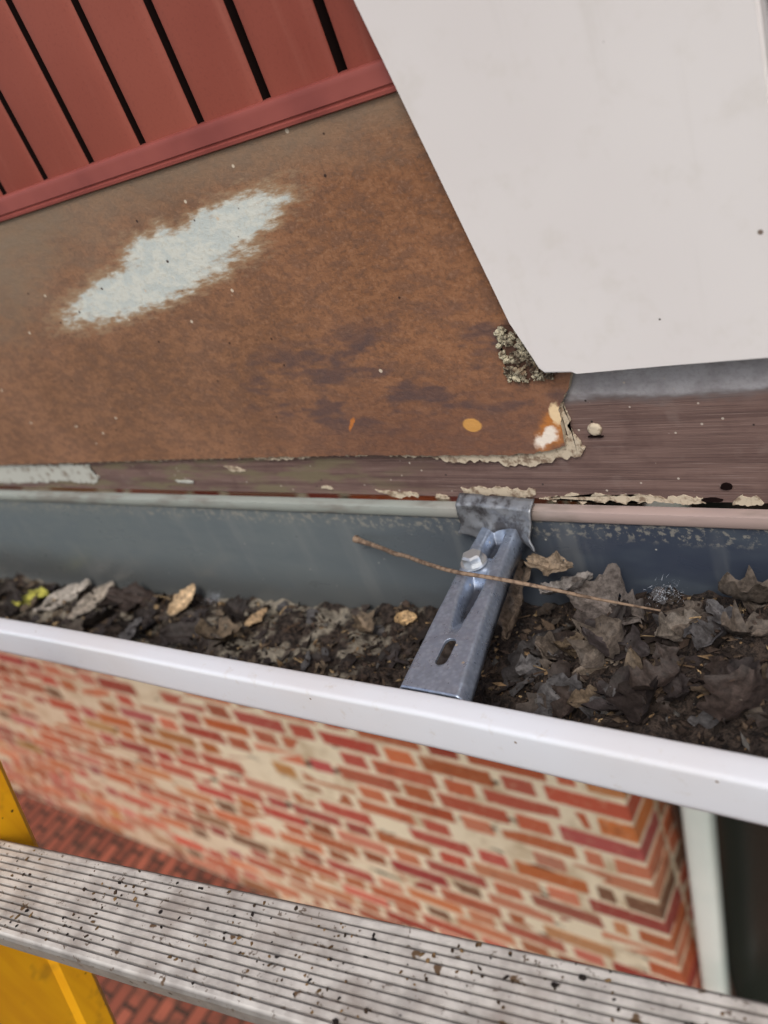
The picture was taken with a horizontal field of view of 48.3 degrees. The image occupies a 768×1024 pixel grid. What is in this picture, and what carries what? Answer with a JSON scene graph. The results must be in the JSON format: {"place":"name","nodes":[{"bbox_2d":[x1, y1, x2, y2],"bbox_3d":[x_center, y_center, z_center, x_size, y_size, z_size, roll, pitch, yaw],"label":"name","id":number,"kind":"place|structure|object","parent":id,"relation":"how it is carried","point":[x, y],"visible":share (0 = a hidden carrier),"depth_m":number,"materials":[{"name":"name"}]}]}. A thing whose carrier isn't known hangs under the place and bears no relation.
{"place":"outdoors","nodes":[
{"label":"outdoors","id":0,"kind":"place"},
{"bbox_2d":[13,789,269,1023],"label":"brick paving","id":1,"kind":"structure","parent":0,"point":[53,828],"depth_m":3.52,"materials":[{"name":"red brick"}]},
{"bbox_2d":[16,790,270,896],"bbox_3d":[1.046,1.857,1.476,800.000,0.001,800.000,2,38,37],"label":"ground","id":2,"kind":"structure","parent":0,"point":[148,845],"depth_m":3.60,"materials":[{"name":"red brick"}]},
{"bbox_2d":[0,487,701,988],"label":"mortar wall","id":3,"kind":"structure","parent":2,"relation":"on","point":[256,765],"depth_m":2.40,"materials":[{"name":"beige concrete"}]},
{"bbox_2d":[0,487,701,988],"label":"brick courses","id":4,"kind":"object","parent":3,"relation":"on","point":[688,973],"visible":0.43,"depth_m":2.29,"materials":[{"name":"red brick"}]},
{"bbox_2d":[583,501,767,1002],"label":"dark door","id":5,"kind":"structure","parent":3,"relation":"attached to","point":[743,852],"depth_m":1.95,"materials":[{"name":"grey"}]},
{"bbox_2d":[645,501,729,994],"bbox_3d":[0.583,0.502,1.605,0.287,2.290,0.060,2,38,37],"label":"downpipe","id":6,"kind":"object","parent":3,"relation":"attached to","point":[700,837],"visible":0.14,"depth_m":1.78,"materials":[{"name":"white plastic"}]},
{"bbox_2d":[0,761,767,1023],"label":"ladder","id":7,"kind":"object","parent":2,"relation":"on","point":[71,926],"visible":1,"depth_m":0.35,"materials":[{"name":"metal"}]},
{"bbox_2d":[0,490,767,826],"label":"rain gutter","id":8,"kind":"object","parent":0,"point":[298,550],"visible":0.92,"depth_m":0.48,"materials":[{"name":"grey metal"}]},
{"bbox_2d":[0,550,767,757],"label":"leaf debris","id":9,"kind":"object","parent":8,"relation":"on","point":[690,669],"visible":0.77,"depth_m":0.44,"materials":[{"name":"brown plant"}]},
{"bbox_2d":[352,535,660,610],"bbox_3d":[0.043,0.032,0.453,0.199,0.032,0.032,9,43,43],"label":"twig","id":10,"kind":"object","parent":9,"relation":"on","point":[357,539],"visible":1,"depth_m":0.42,"materials":[{"name":"brown wood"}]},
{"bbox_2d":[400,493,534,701],"bbox_3d":[0.038,0.039,0.422,0.049,0.029,0.131,-3,35,31],"label":"gutter bracket","id":11,"kind":"object","parent":8,"relation":"attached to","point":[499,529],"visible":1,"depth_m":0.42,"materials":[{"name":"metal"}]},
{"bbox_3d":[-1.224,-0.470,2.092,7.500,0.014,1.276,2,38,37],"label":"soffit","id":12,"kind":"object","parent":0,"visible":0},
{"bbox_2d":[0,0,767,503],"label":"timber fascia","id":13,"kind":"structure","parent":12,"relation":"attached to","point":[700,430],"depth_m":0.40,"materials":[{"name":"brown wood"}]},
{"bbox_2d":[0,0,380,196],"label":"red metal siding","id":14,"kind":"object","parent":13,"relation":"on","point":[84,83],"visible":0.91,"depth_m":0.41,"materials":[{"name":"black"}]},
{"bbox_2d":[354,0,767,373],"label":"white trim panel","id":15,"kind":"structure","parent":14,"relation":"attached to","point":[601,167],"depth_m":0.32,"materials":[{"name":"white metal"}]},
{"bbox_2d":[0,92,573,464],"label":"brown fascia panel","id":16,"kind":"structure","parent":13,"relation":"attached to","point":[320,286],"depth_m":0.46,"materials":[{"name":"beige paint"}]},
{"bbox_2d":[0,58,397,222],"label":"red edge trim","id":17,"kind":"structure","parent":16,"relation":"attached to","point":[355,86],"depth_m":0.40,"materials":[{"name":"red metal"}]},
{"bbox_2d":[69,401,585,467],"bbox_3d":[-0.085,-0.043,0.542,0.449,0.037,0.002,2,38,37],"label":"cream paint layer","id":18,"kind":"object","parent":16,"relation":"on","point":[574,446],"visible":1,"depth_m":0.43,"materials":[{"name":"beige paint"}]},
{"bbox_2d":[493,324,553,383],"bbox_3d":[0.064,-0.072,0.390,0.028,0.030,0.008,2,38,37],"label":"crumbled filler","id":19,"kind":"object","parent":16,"relation":"attached to","point":[518,362],"visible":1,"depth_m":0.39,"materials":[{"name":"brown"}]},
{"bbox_2d":[0,463,760,506],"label":"paint flakes","id":20,"kind":"object","parent":13,"relation":"attached to","point":[64,472],"visible":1,"depth_m":0.50,"materials":[{"name":"beige paint"}]},
{"bbox_2d":[587,423,601,435],"bbox_3d":[0.099,-0.039,0.403,0.007,0.007,0.003,2,38,37],"label":"painted nail head","id":21,"kind":"object","parent":13,"relation":"attached to","point":[594,429],"visible":1,"depth_m":0.40},
{"bbox_2d":[588,435,731,501],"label":"rot holes","id":22,"kind":"object","parent":13,"relation":"attached to","point":[726,486],"visible":1,"depth_m":0.39,"materials":[{"name":"black wood"}]}
]}

